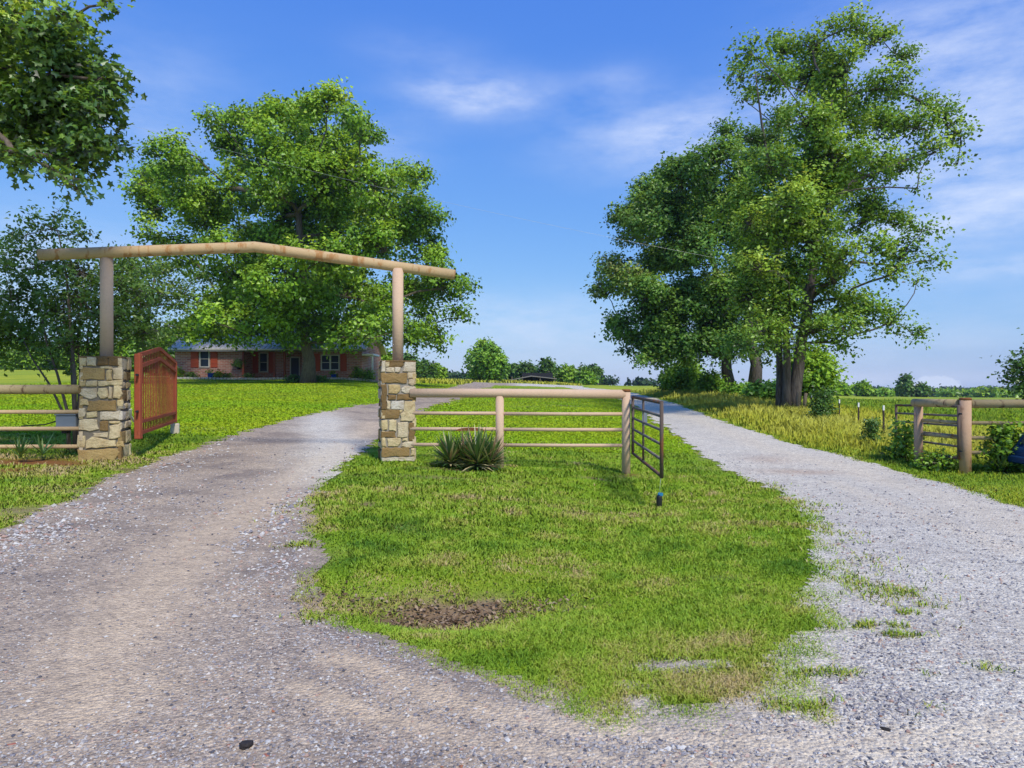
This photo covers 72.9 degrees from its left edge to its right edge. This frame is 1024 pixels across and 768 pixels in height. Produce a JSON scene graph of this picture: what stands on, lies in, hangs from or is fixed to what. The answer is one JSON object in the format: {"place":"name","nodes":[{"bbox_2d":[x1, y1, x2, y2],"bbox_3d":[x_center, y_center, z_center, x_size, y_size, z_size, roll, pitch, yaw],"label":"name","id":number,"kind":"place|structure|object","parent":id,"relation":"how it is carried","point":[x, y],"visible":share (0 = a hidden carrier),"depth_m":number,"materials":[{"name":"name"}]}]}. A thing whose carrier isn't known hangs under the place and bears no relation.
{"place":"outdoors","nodes":[
{"label":"outdoors","id":0,"kind":"place"},
{"bbox_2d":[416,377,581,385],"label":"hay field grass","id":1,"kind":"structure","parent":0,"point":[446,381],"depth_m":102.30,"materials":[{"name":"plant"}]},
{"bbox_2d":[0,370,1023,735],"bbox_3d":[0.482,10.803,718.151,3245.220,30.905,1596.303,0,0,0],"label":"ground","id":2,"kind":"structure","parent":0,"point":[24,376],"depth_m":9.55,"materials":[{"name":"green plant"}]},
{"bbox_2d":[0,343,20,369],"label":"tree","id":3,"kind":"object","parent":2,"relation":"on","point":[3,360],"visible":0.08,"depth_m":119.78,"materials":[{"name":"green plant"}]},
{"bbox_2d":[6,435,32,458],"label":"yucca","id":4,"kind":"object","parent":2,"relation":"on","point":[21,449],"visible":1,"depth_m":10.68,"materials":[{"name":"green plant"}]},
{"bbox_2d":[0,340,63,369],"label":"tree","id":5,"kind":"object","parent":2,"relation":"on","point":[22,361],"visible":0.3,"depth_m":112.83,"materials":[{"name":"green plant"}]},
{"bbox_2d":[21,433,55,459],"bbox_3d":[-7.416,0.972,10.874,0.477,0.452,0.596,0,0,24],"label":"yucca","id":6,"kind":"object","parent":2,"relation":"on","point":[42,449],"visible":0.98,"depth_m":10.89,"materials":[{"name":"green plant"}]},
{"bbox_2d":[0,385,80,448],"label":"pipe fence","id":7,"kind":"object","parent":2,"relation":"on","point":[38,389],"visible":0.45,"depth_m":11.12,"materials":[{"name":"beige metal"}]},
{"bbox_2d":[21,414,80,433],"bbox_3d":[-7.523,0.643,11.265,1.022,0.318,0.245,0,0,0],"label":"control box","id":8,"kind":"object","parent":7,"relation":"attached to","point":[67,420],"visible":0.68,"depth_m":11.16,"materials":[{"name":"grey metal"}]},
{"bbox_2d":[49,341,90,369],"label":"tree","id":9,"kind":"object","parent":2,"relation":"on","point":[76,364],"visible":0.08,"depth_m":115.27,"materials":[{"name":"green plant"}]},
{"bbox_2d":[0,0,149,205],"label":"star leaved tree","id":10,"kind":"object","parent":2,"relation":"on","point":[66,102],"visible":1,"depth_m":8.96,"materials":[{"name":"green plant"}]},
{"bbox_2d":[0,192,176,450],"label":"crape myrtle","id":11,"kind":"object","parent":2,"relation":"on","point":[68,342],"visible":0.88,"depth_m":12.53,"materials":[{"name":"green plant"}]},
{"bbox_2d":[77,356,131,460],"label":"stone pillar","id":12,"kind":"structure","parent":2,"relation":"on","point":[104,392],"depth_m":11.08,"materials":[{"name":"beige stone"}]},
{"bbox_2d":[129,347,176,438],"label":"wooden gate","id":13,"kind":"structure","parent":12,"relation":"attached to","point":[138,419],"depth_m":12.74,"materials":[{"name":"red stained wood"},{"name":"metal"}]},
{"bbox_2d":[93,336,136,371],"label":"tree","id":14,"kind":"object","parent":2,"relation":"on","point":[123,349],"visible":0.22,"depth_m":92.68,"materials":[{"name":"green plant"}]},
{"bbox_2d":[128,327,175,375],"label":"tree","id":15,"kind":"object","parent":2,"relation":"on","point":[132,357],"visible":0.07,"depth_m":73.88,"materials":[{"name":"green plant"}]},
{"bbox_2d":[95,245,220,360],"bbox_3d":[-23.925,-4.465,46.353,9.468,9.259,6.805,0,0,34],"label":"olive tree","id":16,"kind":"object","parent":2,"relation":"on","point":[171,286],"visible":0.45,"depth_m":45.14,"materials":[{"name":"green plant"}]},
{"bbox_2d":[170,423,179,433],"bbox_3d":[-7.410,0.998,15.250,0.170,0.260,0.170,0,0,-20],"label":"gate stop block","id":17,"kind":"object","parent":2,"relation":"on","point":[174,428],"depth_m":15.18,"materials":[{"name":"concrete"}]},
{"bbox_2d":[170,366,187,376],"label":"shrub","id":18,"kind":"object","parent":2,"relation":"on","point":[180,374],"visible":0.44,"depth_m":56.98,"materials":[{"name":"green plant"}]},
{"bbox_2d":[171,314,189,341],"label":"tree","id":19,"kind":"object","parent":2,"relation":"on","point":[179,322],"depth_m":83.61,"materials":[{"name":"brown plant"}]},
{"bbox_2d":[185,371,199,376],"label":"shrub","id":20,"kind":"object","parent":2,"relation":"on","point":[191,374],"visible":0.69,"depth_m":57.10,"materials":[{"name":"green plant"}]},
{"bbox_2d":[205,369,215,377],"bbox_3d":[-24.904,-0.833,57.310,0.988,0.852,0.696,0,0,-24],"label":"plant pot","id":21,"kind":"object","parent":2,"relation":"on","point":[210,373],"visible":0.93,"depth_m":57.11,"materials":[{"name":"ceramic"}]},
{"bbox_2d":[213,369,223,377],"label":"shrub","id":22,"kind":"object","parent":2,"relation":"on","point":[217,374],"visible":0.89,"depth_m":57.04,"materials":[{"name":"green plant"}]},
{"bbox_2d":[221,371,233,377],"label":"shrub","id":23,"kind":"object","parent":2,"relation":"on","point":[226,375],"visible":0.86,"depth_m":57.03,"materials":[{"name":"green plant"}]},
{"bbox_2d":[242,373,253,377],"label":"shrub","id":24,"kind":"object","parent":2,"relation":"on","point":[246,375],"visible":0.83,"depth_m":56.88,"materials":[{"name":"green plant"}]},
{"bbox_2d":[170,377,378,381],"bbox_3d":[-19.374,-0.315,56.601,17.131,0.539,0.456,0,0,0],"label":"bed edging","id":25,"kind":"object","parent":2,"relation":"on","point":[277,378],"visible":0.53,"depth_m":56.46,"materials":[{"name":"stone"}]},
{"bbox_2d":[167,327,386,380],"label":"brick house","id":26,"kind":"structure","parent":2,"relation":"on","point":[268,360],"depth_m":58.00,"materials":[{"name":"brick"}]},
{"bbox_2d":[199,352,209,366],"bbox_3d":[-25.698,-2.097,57.970,0.848,1.428,0.100,0,0,0],"label":"window","id":27,"kind":"structure","parent":26,"relation":"in","point":[204,357],"depth_m":57.99,"materials":[{"name":"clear glass"}]},
{"bbox_2d":[230,357,248,368],"bbox_3d":[-22.683,-1.729,57.592,1.506,1.001,1.503,0,0,0],"label":"hanging planter","id":28,"kind":"object","parent":26,"relation":"attached to","point":[238,365],"visible":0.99,"depth_m":57.51,"materials":[{"name":"green plant"}]},
{"bbox_2d":[259,353,267,371],"bbox_3d":[-21.413,-1.863,59.770,0.780,1.700,0.100,0,0,0],"label":"window","id":29,"kind":"structure","parent":26,"relation":"in","point":[263,357],"depth_m":59.80,"materials":[{"name":"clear glass"}]},
{"bbox_2d":[290,357,299,375],"bbox_3d":[-18.699,-1.449,59.770,0.872,1.792,0.100,0,0,0],"label":"door","id":30,"kind":"structure","parent":26,"relation":"in","point":[294,361],"depth_m":59.80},
{"bbox_2d":[321,355,339,369],"bbox_3d":[-15.192,-1.796,57.970,1.562,1.317,0.100,0,0,0],"label":"window","id":31,"kind":"structure","parent":26,"relation":"in","point":[326,364],"depth_m":57.99,"materials":[{"name":"clear glass"}]},
{"bbox_2d":[281,373,299,382],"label":"shrub","id":32,"kind":"object","parent":2,"relation":"on","point":[294,378],"visible":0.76,"depth_m":50.41,"materials":[{"name":"green plant"}]},
{"bbox_2d":[107,75,484,382],"bbox_3d":[-16.619,-10.645,51.249,26.239,21.544,19.333,0,0,27],"label":"shade tree","id":33,"kind":"object","parent":2,"relation":"on","point":[344,209],"visible":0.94,"depth_m":47.72,"materials":[{"name":"green plant"}]},
{"bbox_2d":[316,373,331,381],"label":"shrub","id":34,"kind":"object","parent":2,"relation":"on","point":[322,379],"visible":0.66,"depth_m":50.56,"materials":[{"name":"green plant"}]},
{"bbox_2d":[329,370,338,377],"bbox_3d":[-14.760,-0.778,57.312,0.920,0.730,0.665,0,0,-21],"label":"plant pot","id":35,"kind":"object","parent":2,"relation":"on","point":[332,373],"visible":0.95,"depth_m":57.16,"materials":[{"name":"ceramic"}]},
{"bbox_2d":[0,377,699,453],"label":"lawn grass","id":36,"kind":"structure","parent":2,"relation":"on","point":[203,425],"depth_m":23.93,"materials":[{"name":"green plant"}]},
{"bbox_2d":[348,366,363,378],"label":"shrub","id":37,"kind":"object","parent":2,"relation":"on","point":[356,370],"visible":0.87,"depth_m":57.11,"materials":[{"name":"green plant"}]},
{"bbox_2d":[357,368,377,380],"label":"shrub","id":38,"kind":"object","parent":2,"relation":"on","point":[368,374],"visible":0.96,"depth_m":56.75,"materials":[{"name":"green plant"}]},
{"bbox_2d":[381,346,391,359],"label":"field tree","id":39,"kind":"object","parent":2,"relation":"on","point":[388,356],"visible":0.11,"depth_m":84.25,"materials":[{"name":"green plant"}]},
{"bbox_2d":[378,360,415,461],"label":"stone pillar","id":40,"kind":"structure","parent":2,"relation":"on","point":[396,416],"depth_m":12.07,"materials":[{"name":"beige stone"}]},
{"bbox_2d":[36,241,455,360],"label":"entrance arch","id":41,"kind":"structure","parent":40,"relation":"on","point":[106,255],"depth_m":11.64,"materials":[{"name":"beige wood"}]},
{"bbox_2d":[403,348,426,379],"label":"tree","id":42,"kind":"object","parent":2,"relation":"on","point":[412,357],"visible":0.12,"depth_m":94.43,"materials":[{"name":"green plant"}]},
{"bbox_2d":[420,357,439,378],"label":"tree","id":43,"kind":"object","parent":2,"relation":"on","point":[431,369],"visible":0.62,"depth_m":118.95,"materials":[{"name":"green plant"}]},
{"bbox_2d":[435,361,449,378],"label":"tree","id":44,"kind":"object","parent":2,"relation":"on","point":[441,371],"visible":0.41,"depth_m":123.91,"materials":[{"name":"green plant"}]},
{"bbox_2d":[268,580,620,630],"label":"leaf litter","id":45,"kind":"object","parent":2,"relation":"on","point":[475,626],"visible":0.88,"depth_m":4.65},
{"bbox_2d":[427,421,511,472],"bbox_3d":[-0.706,1.022,11.715,1.584,0.850,1.252,0,0,0],"label":"yucca","id":46,"kind":"object","parent":2,"relation":"on","point":[479,451],"visible":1,"depth_m":11.59,"materials":[{"name":"green plant"}]},
{"bbox_2d":[462,336,501,379],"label":"tree","id":47,"kind":"object","parent":2,"relation":"on","point":[477,345],"visible":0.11,"depth_m":131.04,"materials":[{"name":"green plant"}]},
{"bbox_2d":[465,339,510,380],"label":"round tree","id":48,"kind":"object","parent":2,"relation":"on","point":[489,361],"visible":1,"depth_m":116.49,"materials":[{"name":"green plant"}]},
{"bbox_2d":[503,363,518,380],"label":"tree","id":49,"kind":"object","parent":2,"relation":"on","point":[513,364],"visible":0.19,"depth_m":163.76,"materials":[{"name":"green plant"}]},
{"bbox_2d":[410,388,630,473],"bbox_3d":[0.150,0.924,12.150,3.864,1.690,0.164,0,0,0],"label":"pipe fence","id":50,"kind":"object","parent":2,"relation":"on","point":[499,395],"visible":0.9,"depth_m":12.10,"materials":[{"name":"beige metal"}]},
{"bbox_2d":[456,428,484,430],"bbox_3d":[-0.728,0.789,12.130,0.500,0.055,0.120,0,0,0],"label":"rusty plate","id":51,"kind":"object","parent":50,"relation":"on","point":[471,429],"visible":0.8,"depth_m":12.07,"materials":[{"name":"brown metal"}]},
{"bbox_2d":[631,396,663,477],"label":"tube gate","id":52,"kind":"structure","parent":50,"relation":"attached to","point":[643,421],"depth_m":10.28,"materials":[{"name":"black metal"}]},
{"bbox_2d":[656,479,662,506],"bbox_3d":[1.950,1.393,9.182,0.077,0.467,0.082,0,0,42],"label":"gate weight","id":53,"kind":"object","parent":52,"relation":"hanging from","point":[659,499],"visible":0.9,"depth_m":9.15,"materials":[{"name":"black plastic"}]},
{"bbox_2d":[508,359,538,380],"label":"tree","id":54,"kind":"object","parent":2,"relation":"on","point":[517,370],"visible":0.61,"depth_m":158.50,"materials":[{"name":"green plant"}]},
{"bbox_2d":[445,368,619,385],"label":"back wood","id":55,"kind":"object","parent":2,"relation":"on","point":[607,380],"visible":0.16,"depth_m":278.75,"materials":[{"name":"green plant"}]},
{"bbox_2d":[510,373,556,381],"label":"field shed","id":56,"kind":"structure","parent":2,"relation":"on","point":[540,377],"depth_m":146.40,"materials":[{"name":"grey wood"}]},
{"bbox_2d":[532,356,559,380],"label":"tree","id":57,"kind":"object","parent":2,"relation":"on","point":[548,365],"visible":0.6,"depth_m":153.82,"materials":[{"name":"green plant"}]},
{"bbox_2d":[553,362,578,383],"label":"tree","id":58,"kind":"object","parent":2,"relation":"on","point":[566,372],"visible":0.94,"depth_m":148.93,"materials":[{"name":"green plant"}]},
{"bbox_2d":[568,367,598,384],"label":"tree","id":59,"kind":"object","parent":2,"relation":"on","point":[585,377],"visible":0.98,"depth_m":146.59,"materials":[{"name":"green plant"}]},
{"bbox_2d":[578,362,606,384],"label":"tree","id":60,"kind":"object","parent":2,"relation":"on","point":[596,369],"visible":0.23,"depth_m":159.00,"materials":[{"name":"green plant"}]},
{"bbox_2d":[249,479,1020,725],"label":"grass tufts","id":61,"kind":"object","parent":2,"relation":"on","point":[870,623],"visible":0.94,"depth_m":4.25,"materials":[{"name":"green plant"}]},
{"bbox_2d":[580,150,734,385],"bbox_3d":[11.651,-8.127,51.666,12.107,18.330,11.344,0,0,-27],"label":"roadside tree","id":62,"kind":"object","parent":2,"relation":"on","point":[656,205],"visible":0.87,"depth_m":48.82,"materials":[{"name":"green plant"}]},
{"bbox_2d":[649,368,675,391],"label":"bush","id":63,"kind":"object","parent":2,"relation":"on","point":[662,389],"visible":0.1,"depth_m":65.92,"materials":[{"name":"green plant"}]},
{"bbox_2d":[656,358,706,392],"bbox_3d":[15.172,-0.775,60.060,5.352,3.954,4.475,0,0,0],"label":"bush","id":64,"kind":"object","parent":2,"relation":"on","point":[681,379],"visible":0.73,"depth_m":59.22,"materials":[{"name":"green plant"}]},
{"bbox_2d":[687,368,730,393],"bbox_3d":[14.947,0.137,51.862,2.890,2.618,2.809,0,0,-25],"label":"bush","id":65,"kind":"object","parent":2,"relation":"on","point":[708,382],"visible":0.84,"depth_m":51.53,"materials":[{"name":"green plant"}]},
{"bbox_2d":[650,111,787,382],"bbox_3d":[15.798,-10.241,50.522,11.984,22.491,12.900,0,0,0],"label":"roadside tree","id":66,"kind":"object","parent":2,"relation":"on","point":[696,238],"visible":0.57,"depth_m":47.04,"materials":[{"name":"green plant"}]},
{"bbox_2d":[715,379,752,394],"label":"bush","id":67,"kind":"object","parent":2,"relation":"on","point":[734,387],"visible":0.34,"depth_m":45.49,"materials":[{"name":"green plant"}]},
{"bbox_2d":[738,378,803,400],"bbox_3d":[14.785,0.789,39.998,3.736,2.271,4.001,0,0,0],"label":"bush","id":68,"kind":"object","parent":2,"relation":"on","point":[766,390],"visible":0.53,"depth_m":39.22,"materials":[{"name":"green plant"}]},
{"bbox_2d":[796,392,799,407],"bbox_3d":[11.962,0.894,29.000,0.160,1.121,0.158,0,0,0],"label":"wooden post","id":69,"kind":"object","parent":2,"relation":"on","point":[798,400],"visible":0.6,"depth_m":28.94,"materials":[{"name":"grey wood"}]},
{"bbox_2d":[802,393,807,408],"bbox_3d":[12.403,0.915,29.400,0.259,1.079,0.158,0,0,0],"label":"wooden post","id":70,"kind":"object","parent":2,"relation":"on","point":[805,399],"visible":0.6,"depth_m":29.34,"materials":[{"name":"grey wood"}]},
{"bbox_2d":[773,340,852,399],"bbox_3d":[18.791,-0.832,43.831,4.486,4.386,4.468,0,0,-16],"label":"bush","id":71,"kind":"object","parent":2,"relation":"on","point":[820,368],"visible":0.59,"depth_m":42.80,"materials":[{"name":"green plant"}]},
{"bbox_2d":[624,376,1012,396],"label":"wood","id":72,"kind":"object","parent":2,"relation":"on","point":[641,381],"visible":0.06,"depth_m":334.42,"materials":[{"name":"green plant"}]},
{"bbox_2d":[803,385,841,418],"bbox_3d":[10.795,0.775,23.958,1.398,1.466,1.361,0,0,0],"label":"cedar sapling","id":73,"kind":"object","parent":2,"relation":"on","point":[822,402],"visible":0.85,"depth_m":23.86,"materials":[{"name":"green plant"}]},
{"bbox_2d":[694,0,984,407],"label":"tall leaning tree","id":74,"kind":"object","parent":2,"relation":"on","point":[817,186],"visible":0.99,"depth_m":28.38,"materials":[{"name":"green plant"}]},
{"bbox_2d":[743,128,782,146],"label":"mistletoe clump","id":75,"kind":"object","parent":74,"relation":"attached to","point":[755,138],"visible":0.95,"depth_m":30.85,"materials":[{"name":"green plant"}]},
{"bbox_2d":[830,379,856,395],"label":"tree","id":76,"kind":"object","parent":2,"relation":"on","point":[846,390],"visible":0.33,"depth_m":138.66,"materials":[{"name":"green plant"}]},
{"bbox_2d":[851,379,875,396],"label":"tree","id":77,"kind":"object","parent":2,"relation":"on","point":[862,388],"visible":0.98,"depth_m":168.82,"materials":[{"name":"green plant"}]},
{"bbox_2d":[857,417,885,443],"bbox_3d":[8.535,1.231,16.489,0.674,0.922,0.706,0,0,0],"label":"cedar sapling","id":78,"kind":"object","parent":2,"relation":"on","point":[873,429],"visible":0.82,"depth_m":16.42,"materials":[{"name":"green plant"}]},
{"bbox_2d":[882,405,884,431],"bbox_3d":[9.646,1.066,18.015,0.046,1.025,0.046,0,0,-17],"label":"steel post","id":79,"kind":"object","parent":2,"relation":"on","point":[883,407],"visible":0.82,"depth_m":18.00,"materials":[{"name":"white metal"}]},
{"bbox_2d":[872,387,895,396],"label":"tree","id":80,"kind":"object","parent":2,"relation":"on","point":[883,392],"visible":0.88,"depth_m":173.68,"materials":[{"name":"green plant"}]},
{"bbox_2d":[880,416,929,461],"bbox_3d":[7.915,1.184,13.976,0.898,1.084,0.836,0,0,-32],"label":"weed bush","id":81,"kind":"object","parent":2,"relation":"on","point":[903,445],"visible":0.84,"depth_m":13.94,"materials":[{"name":"green plant"}]},
{"bbox_2d":[893,372,917,396],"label":"tree","id":82,"kind":"object","parent":2,"relation":"on","point":[904,387],"visible":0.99,"depth_m":189.00,"materials":[{"name":"green plant"}]},
{"bbox_2d":[911,381,935,396],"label":"tree","id":83,"kind":"object","parent":2,"relation":"on","point":[923,390],"visible":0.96,"depth_m":188.72,"materials":[{"name":"green plant"}]},
{"bbox_2d":[907,445,978,472],"bbox_3d":[7.836,1.478,12.899,1.190,0.710,0.948,0,0,-13],"label":"weed bush","id":84,"kind":"object","parent":2,"relation":"on","point":[933,464],"visible":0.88,"depth_m":12.82,"materials":[{"name":"green plant"}]},
{"bbox_2d":[873,385,1023,397],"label":"wood","id":85,"kind":"object","parent":2,"relation":"on","point":[986,392],"visible":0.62,"depth_m":260.65,"materials":[{"name":"green plant"}]},
{"bbox_2d":[910,398,1023,473],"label":"pipe fence","id":86,"kind":"object","parent":2,"relation":"on","point":[967,405],"visible":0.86,"depth_m":12.47,"materials":[{"name":"beige metal"}]},
{"bbox_2d":[895,404,961,459],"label":"tube gate","id":87,"kind":"structure","parent":86,"relation":"attached to","point":[957,425],"depth_m":12.95,"materials":[{"name":"black metal"}]},
{"bbox_2d":[973,412,1023,474],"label":"vine","id":88,"kind":"object","parent":2,"relation":"on","point":[1008,435],"visible":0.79,"depth_m":12.32,"materials":[{"name":"green plant"}]},
{"bbox_2d":[979,327,1023,398],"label":"edge tree","id":89,"kind":"object","parent":2,"relation":"on","point":[1018,366],"visible":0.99,"depth_m":26.39,"materials":[{"name":"green plant"}]},
{"bbox_2d":[981,442,1022,473],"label":"yucca","id":90,"kind":"object","parent":2,"relation":"on","point":[1003,464],"visible":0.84,"depth_m":12.19,"materials":[{"name":"green plant"}]},
{"bbox_2d":[1008,432,1023,464],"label":"blue car","id":91,"kind":"object","parent":2,"relation":"on","point":[1017,456],"visible":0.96,"depth_m":12.02,"materials":[{"name":"paint"}]},
{"bbox_2d":[0,382,1023,767],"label":"driveway","id":92,"kind":"structure","parent":0,"point":[326,440],"depth_m":3.74,"materials":[{"name":"grey gravel"}]},
{"bbox_2d":[0,436,1023,767],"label":"loose gravel","id":93,"kind":"structure","parent":0,"point":[692,750],"depth_m":3.27,"materials":[{"name":"grey gravel"}]},
{"bbox_2d":[239,740,253,749],"bbox_3d":[-1.023,1.387,2.670,0.050,0.034,0.062,0,0,0],"label":"asphalt lump","id":94,"kind":"object","parent":93,"relation":"on","point":[245,744],"visible":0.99,"depth_m":2.65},
{"bbox_2d":[879,726,890,731],"bbox_3d":[1.507,1.397,2.801,0.046,0.022,0.024,0,0,26],"label":"rock","id":95,"kind":"object","parent":93,"relation":"on","point":[885,729],"visible":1,"depth_m":2.79,"materials":[{"name":"black stone"}]},
{"bbox_2d":[0,0,1023,388],"label":"sky","id":96,"kind":"structure","parent":0,"point":[541,111],"materials":[{"name":"blue"}]},
{"bbox_2d":[631,387,1023,506],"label":"tall grass","id":97,"kind":"structure","parent":0,"point":[842,430],"depth_m":20.09,"materials":[{"name":"green plant"}]}
]}

